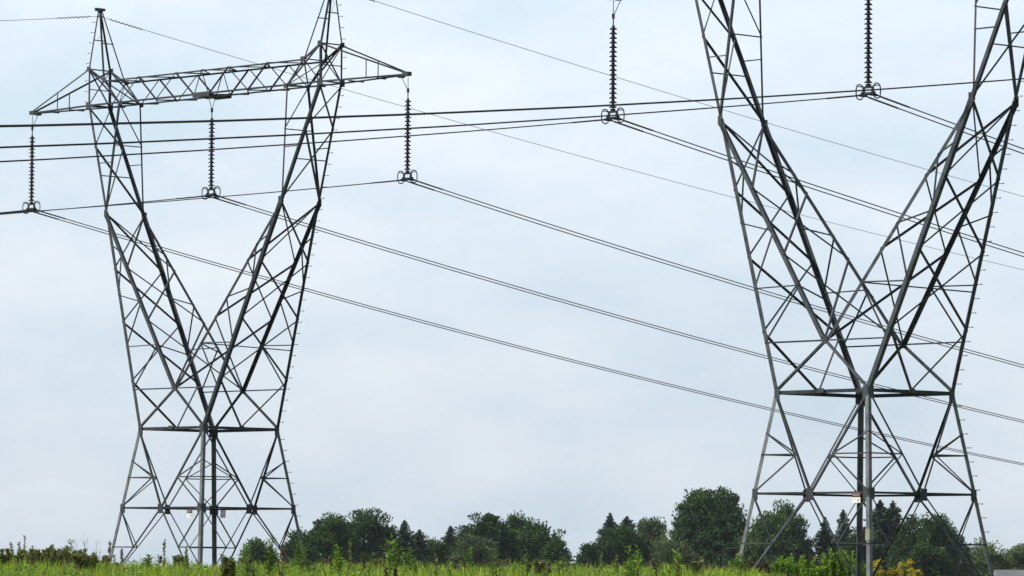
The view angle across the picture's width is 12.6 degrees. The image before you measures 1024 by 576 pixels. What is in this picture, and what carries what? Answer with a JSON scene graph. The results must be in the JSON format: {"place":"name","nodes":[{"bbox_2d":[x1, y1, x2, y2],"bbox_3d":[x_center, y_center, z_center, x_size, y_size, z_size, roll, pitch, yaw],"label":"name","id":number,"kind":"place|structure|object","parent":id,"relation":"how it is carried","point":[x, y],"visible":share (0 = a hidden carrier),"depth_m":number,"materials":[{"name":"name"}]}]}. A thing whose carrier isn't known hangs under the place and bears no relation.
{"place":"outdoors","nodes":[
{"label":"outdoors","id":0,"kind":"place"},
{"bbox_2d":[318,553,332,575],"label":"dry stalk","id":1,"kind":"object","parent":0,"point":[330,560],"visible":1,"depth_m":83.14,"materials":[{"name":"brown plant"}]},
{"bbox_2d":[0,0,1023,566],"label":"sky","id":2,"kind":"structure","parent":0,"point":[429,427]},
{"bbox_2d":[993,570,1023,575],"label":"shed","id":3,"kind":"structure","parent":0,"point":[1008,573],"depth_m":378.84,"materials":[{"name":"metal"}]},
{"bbox_3d":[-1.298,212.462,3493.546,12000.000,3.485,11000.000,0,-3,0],"label":"ground","id":4,"kind":"structure","parent":0,"visible":0},
{"bbox_2d":[0,548,13,566],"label":"brush bush","id":5,"kind":"object","parent":4,"relation":"on","point":[7,557],"visible":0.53,"depth_m":96.87,"materials":[{"name":"green plant"}]},
{"bbox_2d":[11,550,41,564],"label":"brush bush","id":6,"kind":"object","parent":4,"relation":"on","point":[15,556],"visible":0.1,"depth_m":99.69,"materials":[{"name":"green plant"}]},
{"bbox_2d":[19,547,57,568],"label":"brush bush","id":7,"kind":"object","parent":4,"relation":"on","point":[45,555],"visible":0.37,"depth_m":97.70,"materials":[{"name":"green plant"}]},
{"bbox_2d":[41,543,86,568],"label":"brush bush","id":8,"kind":"object","parent":4,"relation":"on","point":[55,558],"visible":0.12,"depth_m":100.96,"materials":[{"name":"green plant"}]},
{"bbox_2d":[56,549,83,568],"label":"brush bush","id":9,"kind":"object","parent":4,"relation":"on","point":[66,555],"visible":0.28,"depth_m":98.69,"materials":[{"name":"green plant"}]},
{"bbox_2d":[71,552,97,570],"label":"brush bush","id":10,"kind":"object","parent":4,"relation":"on","point":[87,560],"visible":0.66,"depth_m":96.65,"materials":[{"name":"green plant"}]},
{"bbox_2d":[97,555,118,567],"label":"brush bush","id":11,"kind":"object","parent":4,"relation":"on","point":[106,559],"visible":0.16,"depth_m":103.67,"materials":[{"name":"green plant"}]},
{"bbox_2d":[172,554,189,565],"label":"brush bush","id":12,"kind":"object","parent":4,"relation":"on","point":[175,558],"visible":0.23,"depth_m":107.71,"materials":[{"name":"green plant"}]},
{"bbox_2d":[29,0,411,569],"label":"transmission tower","id":13,"kind":"structure","parent":4,"relation":"on","point":[213,431],"depth_m":156.83,"materials":[{"name":"metal"}]},
{"bbox_2d":[22,115,39,213],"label":"insulator string","id":14,"kind":"object","parent":13,"relation":"hanging from","point":[31,174],"visible":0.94,"depth_m":164.49,"materials":[{"name":"ceramic"}]},
{"bbox_2d":[0,210,1021,464],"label":"conductor","id":15,"kind":"object","parent":14,"relation":"hanging from","point":[498,342],"visible":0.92,"depth_m":180.35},
{"bbox_2d":[1,210,1023,463],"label":"conductor","id":16,"kind":"object","parent":14,"relation":"hanging from","point":[505,342],"visible":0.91,"depth_m":179.55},
{"bbox_2d":[202,99,220,199],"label":"insulator string","id":17,"kind":"object","parent":13,"relation":"hanging from","point":[211,159],"visible":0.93,"depth_m":157.57,"materials":[{"name":"ceramic"}]},
{"bbox_2d":[0,195,1023,420],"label":"conductor","id":18,"kind":"object","parent":17,"relation":"hanging from","point":[512,285],"visible":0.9,"depth_m":166.86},
{"bbox_2d":[77,196,1023,422],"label":"conductor","id":19,"kind":"object","parent":17,"relation":"hanging from","point":[575,305],"visible":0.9,"depth_m":169.53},
{"bbox_2d":[397,78,417,183],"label":"insulator string","id":20,"kind":"object","parent":13,"relation":"hanging from","point":[407,161],"visible":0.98,"depth_m":150.63,"materials":[{"name":"ceramic"}]},
{"bbox_2d":[0,179,1022,364],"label":"conductor","id":21,"kind":"object","parent":20,"relation":"hanging from","point":[493,206],"visible":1,"depth_m":152.25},
{"bbox_2d":[7,180,1023,367],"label":"conductor","id":22,"kind":"object","parent":20,"relation":"hanging from","point":[667,264],"visible":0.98,"depth_m":158.92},
{"bbox_2d":[1,16,1022,269],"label":"earth wire","id":23,"kind":"object","parent":13,"relation":"attached to","point":[417,110],"visible":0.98,"depth_m":172.91,"materials":[{"name":"grey metal"}]},
{"bbox_2d":[331,0,1023,196],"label":"earth wire","id":24,"kind":"object","parent":13,"relation":"attached to","point":[666,92],"visible":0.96,"depth_m":164.36,"materials":[{"name":"grey metal"}]},
{"bbox_2d":[219,553,236,575],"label":"brush bush","id":25,"kind":"object","parent":4,"relation":"on","point":[228,566],"visible":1,"depth_m":82.50,"materials":[{"name":"green plant"}]},
{"bbox_2d":[236,543,250,571],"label":"weed","id":26,"kind":"object","parent":4,"relation":"on","point":[243,559],"visible":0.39,"depth_m":94.86,"materials":[{"name":"green plant"}]},
{"bbox_2d":[238,536,279,569],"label":"broadleaf tree","id":27,"kind":"object","parent":4,"relation":"on","point":[257,549],"visible":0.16,"depth_m":478.29,"materials":[{"name":"green plant"}]},
{"bbox_2d":[261,535,278,575],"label":"weed","id":28,"kind":"object","parent":4,"relation":"on","point":[268,565],"visible":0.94,"depth_m":91.80,"materials":[{"name":"green plant"}]},
{"bbox_2d":[275,547,285,575],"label":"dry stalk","id":29,"kind":"object","parent":4,"relation":"on","point":[281,551],"visible":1,"depth_m":83.82,"materials":[{"name":"brown plant"}]},
{"bbox_2d":[290,538,303,573],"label":"weed","id":30,"kind":"object","parent":4,"relation":"on","point":[298,552],"visible":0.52,"depth_m":95.80,"materials":[{"name":"green plant"}]},
{"bbox_2d":[274,529,320,567],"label":"broadleaf tree","id":31,"kind":"object","parent":4,"relation":"on","point":[308,547],"visible":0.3,"depth_m":458.65,"materials":[{"name":"green plant"}]},
{"bbox_2d":[293,545,315,574],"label":"arching weed","id":32,"kind":"object","parent":4,"relation":"on","point":[304,554],"visible":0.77,"depth_m":91.82,"materials":[{"name":"green plant"}]},
{"bbox_2d":[305,512,361,567],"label":"broadleaf tree","id":33,"kind":"object","parent":4,"relation":"on","point":[328,533],"visible":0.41,"depth_m":468.38,"materials":[{"name":"green plant"}]},
{"bbox_2d":[329,544,343,574],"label":"weed","id":34,"kind":"object","parent":4,"relation":"on","point":[337,560],"visible":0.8,"depth_m":93.82,"materials":[{"name":"green plant"}]},
{"bbox_2d":[347,537,353,569],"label":"plume weed","id":35,"kind":"object","parent":4,"relation":"on","point":[349,564],"visible":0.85,"depth_m":95.83,"materials":[{"name":"green plant"}]},
{"bbox_2d":[361,552,373,575],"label":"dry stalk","id":36,"kind":"object","parent":4,"relation":"on","point":[364,563],"visible":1,"depth_m":79.83,"materials":[{"name":"brown plant"}]},
{"bbox_2d":[345,507,397,569],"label":"broadleaf tree","id":37,"kind":"object","parent":4,"relation":"on","point":[372,535],"visible":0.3,"depth_m":487.91,"materials":[{"name":"green plant"}]},
{"bbox_2d":[369,558,384,571],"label":"brush bush","id":38,"kind":"object","parent":4,"relation":"on","point":[375,561],"visible":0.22,"depth_m":100.73,"materials":[{"name":"green plant"}]},
{"bbox_2d":[381,533,404,573],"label":"weed","id":39,"kind":"object","parent":4,"relation":"on","point":[390,563],"visible":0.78,"depth_m":92.81,"materials":[{"name":"green plant"}]},
{"bbox_2d":[0,556,795,575],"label":"grass","id":40,"kind":"structure","parent":4,"relation":"on","point":[194,573],"depth_m":91.93,"materials":[{"name":"green plant"}]},
{"bbox_2d":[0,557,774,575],"bbox_3d":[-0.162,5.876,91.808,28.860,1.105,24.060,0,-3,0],"label":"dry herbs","id":41,"kind":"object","parent":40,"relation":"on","point":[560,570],"visible":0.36,"depth_m":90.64,"materials":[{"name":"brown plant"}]},
{"bbox_2d":[377,520,430,568],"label":"conifer tree","id":42,"kind":"object","parent":4,"relation":"on","point":[404,540],"visible":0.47,"depth_m":478.83,"materials":[{"name":"green plant"}]},
{"bbox_2d":[400,546,415,572],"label":"weed","id":43,"kind":"object","parent":4,"relation":"on","point":[407,560],"visible":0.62,"depth_m":94.79,"materials":[{"name":"green plant"}]},
{"bbox_2d":[408,558,418,572],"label":"weed","id":44,"kind":"object","parent":4,"relation":"on","point":[410,562],"visible":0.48,"depth_m":93.51,"materials":[{"name":"green plant"}]},
{"bbox_2d":[412,529,433,569],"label":"conifer tree","id":45,"kind":"object","parent":4,"relation":"on","point":[419,539],"visible":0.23,"depth_m":489.06,"materials":[{"name":"green plant"}]},
{"bbox_2d":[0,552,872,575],"bbox_3d":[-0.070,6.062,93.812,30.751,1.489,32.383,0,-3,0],"label":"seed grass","id":46,"kind":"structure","parent":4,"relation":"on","point":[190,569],"depth_m":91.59,"materials":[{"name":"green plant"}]},
{"bbox_2d":[423,536,452,568],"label":"broadleaf tree","id":47,"kind":"object","parent":4,"relation":"on","point":[437,547],"visible":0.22,"depth_m":498.26,"materials":[{"name":"green plant"}]},
{"bbox_2d":[437,525,456,570],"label":"conifer tree","id":48,"kind":"object","parent":4,"relation":"on","point":[448,536],"visible":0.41,"depth_m":498.93,"materials":[{"name":"green plant"}]},
{"bbox_2d":[445,555,457,575],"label":"dry stalk","id":49,"kind":"object","parent":4,"relation":"on","point":[455,563],"visible":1,"depth_m":81.94,"materials":[{"name":"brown plant"}]},
{"bbox_2d":[460,546,474,572],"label":"weed","id":50,"kind":"object","parent":4,"relation":"on","point":[468,559],"visible":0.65,"depth_m":95.83,"materials":[{"name":"green plant"}]},
{"bbox_2d":[450,531,504,569],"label":"broadleaf tree","id":51,"kind":"object","parent":4,"relation":"on","point":[478,543],"visible":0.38,"depth_m":418.68,"materials":[{"name":"green plant"}]},
{"bbox_2d":[443,512,523,569],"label":"broadleaf tree","id":52,"kind":"object","parent":4,"relation":"on","point":[489,527],"visible":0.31,"depth_m":478.48,"materials":[{"name":"green plant"}]},
{"bbox_2d":[483,546,502,575],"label":"arching weed","id":53,"kind":"object","parent":4,"relation":"on","point":[493,572],"visible":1,"depth_m":80.08,"materials":[{"name":"green plant"}]},
{"bbox_2d":[524,556,531,575],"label":"dry stalk","id":54,"kind":"object","parent":4,"relation":"on","point":[528,560],"visible":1,"depth_m":79.84,"materials":[{"name":"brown plant"}]},
{"bbox_2d":[505,509,552,563],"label":"broadleaf tree","id":55,"kind":"object","parent":4,"relation":"on","point":[534,538],"visible":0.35,"depth_m":488.19,"materials":[{"name":"green plant"}]},
{"bbox_2d":[533,560,545,575],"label":"brush bush","id":56,"kind":"object","parent":4,"relation":"on","point":[541,564],"visible":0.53,"depth_m":90.97,"materials":[{"name":"green plant"}]},
{"bbox_2d":[536,529,574,569],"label":"broadleaf tree","id":57,"kind":"object","parent":4,"relation":"on","point":[553,549],"visible":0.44,"depth_m":478.74,"materials":[{"name":"green plant"}]},
{"bbox_2d":[554,556,568,574],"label":"weed","id":58,"kind":"object","parent":4,"relation":"on","point":[564,565],"visible":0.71,"depth_m":93.00,"materials":[{"name":"green plant"}]},
{"bbox_2d":[572,541,599,568],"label":"broadleaf tree","id":59,"kind":"object","parent":4,"relation":"on","point":[584,556],"visible":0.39,"depth_m":468.51,"materials":[{"name":"green plant"}]},
{"bbox_2d":[571,513,616,561],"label":"conifer tree","id":60,"kind":"object","parent":4,"relation":"on","point":[609,522],"visible":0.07,"depth_m":499.20,"materials":[{"name":"green plant"}]},
{"bbox_2d":[589,523,651,567],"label":"broadleaf tree","id":61,"kind":"object","parent":4,"relation":"on","point":[612,542],"visible":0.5,"depth_m":468.40,"materials":[{"name":"green plant"}]},
{"bbox_2d":[620,516,636,532],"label":"conifer tree","id":62,"kind":"object","parent":4,"relation":"on","point":[626,521],"visible":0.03,"depth_m":504.18,"materials":[{"name":"green plant"}]},
{"bbox_2d":[623,545,645,575],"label":"weed","id":63,"kind":"object","parent":4,"relation":"on","point":[638,561],"visible":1,"depth_m":83.83,"materials":[{"name":"green plant"}]},
{"bbox_2d":[635,516,666,557],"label":"broadleaf tree","id":64,"kind":"object","parent":4,"relation":"on","point":[651,528],"visible":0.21,"depth_m":488.78,"materials":[{"name":"green plant"}]},
{"bbox_2d":[649,529,672,561],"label":"broadleaf tree","id":65,"kind":"object","parent":4,"relation":"on","point":[663,538],"visible":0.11,"depth_m":469.24,"materials":[{"name":"green plant"}]},
{"bbox_2d":[645,539,705,570],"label":"broadleaf tree","id":66,"kind":"object","parent":4,"relation":"on","point":[668,553],"visible":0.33,"depth_m":398.58,"materials":[{"name":"green plant"}]},
{"bbox_2d":[670,548,685,575],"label":"weed","id":67,"kind":"object","parent":4,"relation":"on","point":[679,556],"visible":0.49,"depth_m":91.78,"materials":[{"name":"green plant"}]},
{"bbox_2d":[689,560,704,575],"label":"brush bush","id":68,"kind":"object","parent":4,"relation":"on","point":[697,566],"visible":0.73,"depth_m":92.86,"materials":[{"name":"green plant"}]},
{"bbox_2d":[669,485,750,570],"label":"broadleaf tree","id":69,"kind":"object","parent":4,"relation":"on","point":[708,525],"visible":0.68,"depth_m":477.98,"materials":[{"name":"green plant"}]},
{"bbox_2d":[731,553,747,575],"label":"weed","id":70,"kind":"object","parent":4,"relation":"on","point":[738,562],"visible":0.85,"depth_m":94.05,"materials":[{"name":"green plant"}]},
{"bbox_2d":[747,559,766,575],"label":"withered bush","id":71,"kind":"object","parent":4,"relation":"on","point":[762,566],"visible":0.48,"depth_m":131.75,"materials":[{"name":"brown plant"}]},
{"bbox_2d":[734,499,816,570],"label":"broadleaf tree","id":72,"kind":"object","parent":4,"relation":"on","point":[794,541],"visible":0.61,"depth_m":467.87,"materials":[{"name":"green plant"}]},
{"bbox_2d":[769,555,792,575],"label":"green shrub","id":73,"kind":"object","parent":4,"relation":"on","point":[776,566],"visible":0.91,"depth_m":129.64,"materials":[{"name":"green plant"}]},
{"bbox_2d":[784,553,804,575],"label":"green shrub","id":74,"kind":"object","parent":4,"relation":"on","point":[794,571],"visible":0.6,"depth_m":132.65,"materials":[{"name":"green plant"}]},
{"bbox_2d":[797,557,816,575],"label":"green shrub","id":75,"kind":"object","parent":4,"relation":"on","point":[805,566],"visible":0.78,"depth_m":128.80,"materials":[{"name":"green plant"}]},
{"bbox_2d":[803,566,826,575],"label":"green shrub","id":76,"kind":"object","parent":4,"relation":"on","point":[817,569],"visible":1,"depth_m":117.80,"materials":[{"name":"green plant"}]},
{"bbox_2d":[616,0,1023,575],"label":"transmission tower","id":77,"kind":"structure","parent":4,"relation":"on","point":[863,395],"depth_m":122.74,"materials":[{"name":"metal"}]},
{"bbox_2d":[601,0,624,123],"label":"insulator string","id":78,"kind":"object","parent":77,"relation":"hanging from","point":[613,65],"visible":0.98,"depth_m":130.54,"materials":[{"name":"ceramic"}]},
{"bbox_2d":[0,118,1023,252],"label":"conductor","id":79,"kind":"object","parent":78,"relation":"hanging from","point":[483,130],"visible":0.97,"depth_m":126.90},
{"bbox_2d":[10,121,1023,256],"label":"conductor","id":80,"kind":"object","parent":78,"relation":"hanging from","point":[653,135],"visible":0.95,"depth_m":133.14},
{"bbox_2d":[852,492,860,502],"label":"warning plate","id":81,"kind":"object","parent":77,"relation":"attached to","point":[856,497],"visible":1,"depth_m":120.17,"materials":[{"name":"white metal"}]},
{"bbox_2d":[855,0,880,99],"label":"insulator string","id":82,"kind":"object","parent":77,"relation":"hanging from","point":[868,33],"visible":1,"depth_m":123.44,"materials":[{"name":"ceramic"}]},
{"bbox_2d":[0,94,1023,148],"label":"conductor","id":83,"kind":"object","parent":82,"relation":"hanging from","point":[499,122],"visible":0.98,"depth_m":113.79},
{"bbox_2d":[7,97,1023,153],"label":"conductor","id":84,"kind":"object","parent":82,"relation":"hanging from","point":[528,121],"visible":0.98,"depth_m":114.13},
{"bbox_2d":[820,553,833,575],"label":"green shrub","id":85,"kind":"object","parent":4,"relation":"on","point":[823,562],"visible":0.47,"depth_m":131.68,"materials":[{"name":"green plant"}]},
{"bbox_2d":[811,517,844,568],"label":"conifer tree","id":86,"kind":"object","parent":4,"relation":"on","point":[822,543],"visible":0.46,"depth_m":468.94,"materials":[{"name":"green plant"}]},
{"bbox_2d":[827,548,845,575],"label":"green shrub","id":87,"kind":"object","parent":4,"relation":"on","point":[834,569],"visible":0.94,"depth_m":129.64,"materials":[{"name":"green plant"}]},
{"bbox_2d":[831,509,852,560],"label":"conifer tree","id":88,"kind":"object","parent":4,"relation":"on","point":[842,517],"visible":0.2,"depth_m":489.04,"materials":[{"name":"green plant"}]},
{"bbox_2d":[841,551,855,575],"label":"green shrub","id":89,"kind":"object","parent":4,"relation":"on","point":[847,570],"visible":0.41,"depth_m":132.72,"materials":[{"name":"green plant"}]},
{"bbox_2d":[849,558,865,575],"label":"green shrub","id":90,"kind":"object","parent":4,"relation":"on","point":[863,569],"visible":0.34,"depth_m":127.73,"materials":[{"name":"green plant"}]},
{"bbox_2d":[841,526,888,574],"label":"broadleaf tree","id":91,"kind":"object","parent":4,"relation":"on","point":[877,554],"visible":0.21,"depth_m":473.65,"materials":[{"name":"green plant"}]},
{"bbox_2d":[865,558,884,575],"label":"goldenrod","id":92,"kind":"object","parent":4,"relation":"on","point":[876,562],"visible":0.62,"depth_m":126.75,"materials":[{"name":"yellow plant"}]},
{"bbox_2d":[863,500,896,567],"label":"conifer tree","id":93,"kind":"object","parent":4,"relation":"on","point":[879,519],"visible":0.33,"depth_m":478.80,"materials":[{"name":"green plant"}]},
{"bbox_2d":[875,568,895,575],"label":"goldenrod","id":94,"kind":"object","parent":4,"relation":"on","point":[892,573],"visible":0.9,"depth_m":124.67,"materials":[{"name":"yellow plant"}]},
{"bbox_2d":[885,500,902,546],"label":"conifer tree","id":95,"kind":"object","parent":4,"relation":"on","point":[894,510],"visible":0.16,"depth_m":485.07,"materials":[{"name":"green plant"}]},
{"bbox_2d":[887,562,907,575],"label":"goldenrod","id":96,"kind":"object","parent":4,"relation":"on","point":[897,572],"visible":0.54,"depth_m":128.72,"materials":[{"name":"yellow plant"}]},
{"bbox_2d":[896,559,914,575],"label":"goldenrod","id":97,"kind":"object","parent":4,"relation":"on","point":[908,564],"visible":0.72,"depth_m":130.70,"materials":[{"name":"yellow plant"}]},
{"bbox_2d":[906,568,922,575],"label":"goldenrod","id":98,"kind":"object","parent":4,"relation":"on","point":[916,571],"visible":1,"depth_m":126.65,"materials":[{"name":"yellow plant"}]},
{"bbox_2d":[886,511,962,575],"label":"broadleaf tree","id":99,"kind":"object","parent":4,"relation":"on","point":[932,532],"visible":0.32,"depth_m":468.49,"materials":[{"name":"green plant"}]},
{"bbox_2d":[896,538,960,575],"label":"broadleaf tree","id":100,"kind":"object","parent":4,"relation":"on","point":[928,559],"visible":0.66,"depth_m":428.27,"materials":[{"name":"green plant"}]},
{"bbox_2d":[932,512,958,536],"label":"broadleaf tree","id":101,"kind":"object","parent":4,"relation":"on","point":[945,520],"visible":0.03,"depth_m":499.05,"materials":[{"name":"green plant"}]},
{"bbox_2d":[954,534,975,575],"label":"broadleaf tree","id":102,"kind":"object","parent":4,"relation":"on","point":[967,570],"visible":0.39,"depth_m":478.70,"materials":[{"name":"green plant"}]},
{"bbox_2d":[969,537,1013,575],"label":"broadleaf tree","id":103,"kind":"object","parent":4,"relation":"on","point":[1000,561],"visible":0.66,"depth_m":518.16,"materials":[{"name":"green plant"}]},
{"bbox_2d":[1004,541,1023,569],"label":"broadleaf tree","id":104,"kind":"object","parent":4,"relation":"on","point":[1016,553],"visible":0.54,"depth_m":537.90,"materials":[{"name":"green plant"}]},
{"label":"insulator string","id":105,"kind":"object","parent":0,"visible":0},
{"bbox_2d":[0,79,1021,126],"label":"conductor","id":106,"kind":"object","parent":105,"relation":"hanging from","point":[403,115],"visible":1,"depth_m":98.64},
{"bbox_2d":[0,78,1023,125],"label":"conductor","id":107,"kind":"object","parent":105,"relation":"hanging from","point":[493,110],"visible":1,"depth_m":100.41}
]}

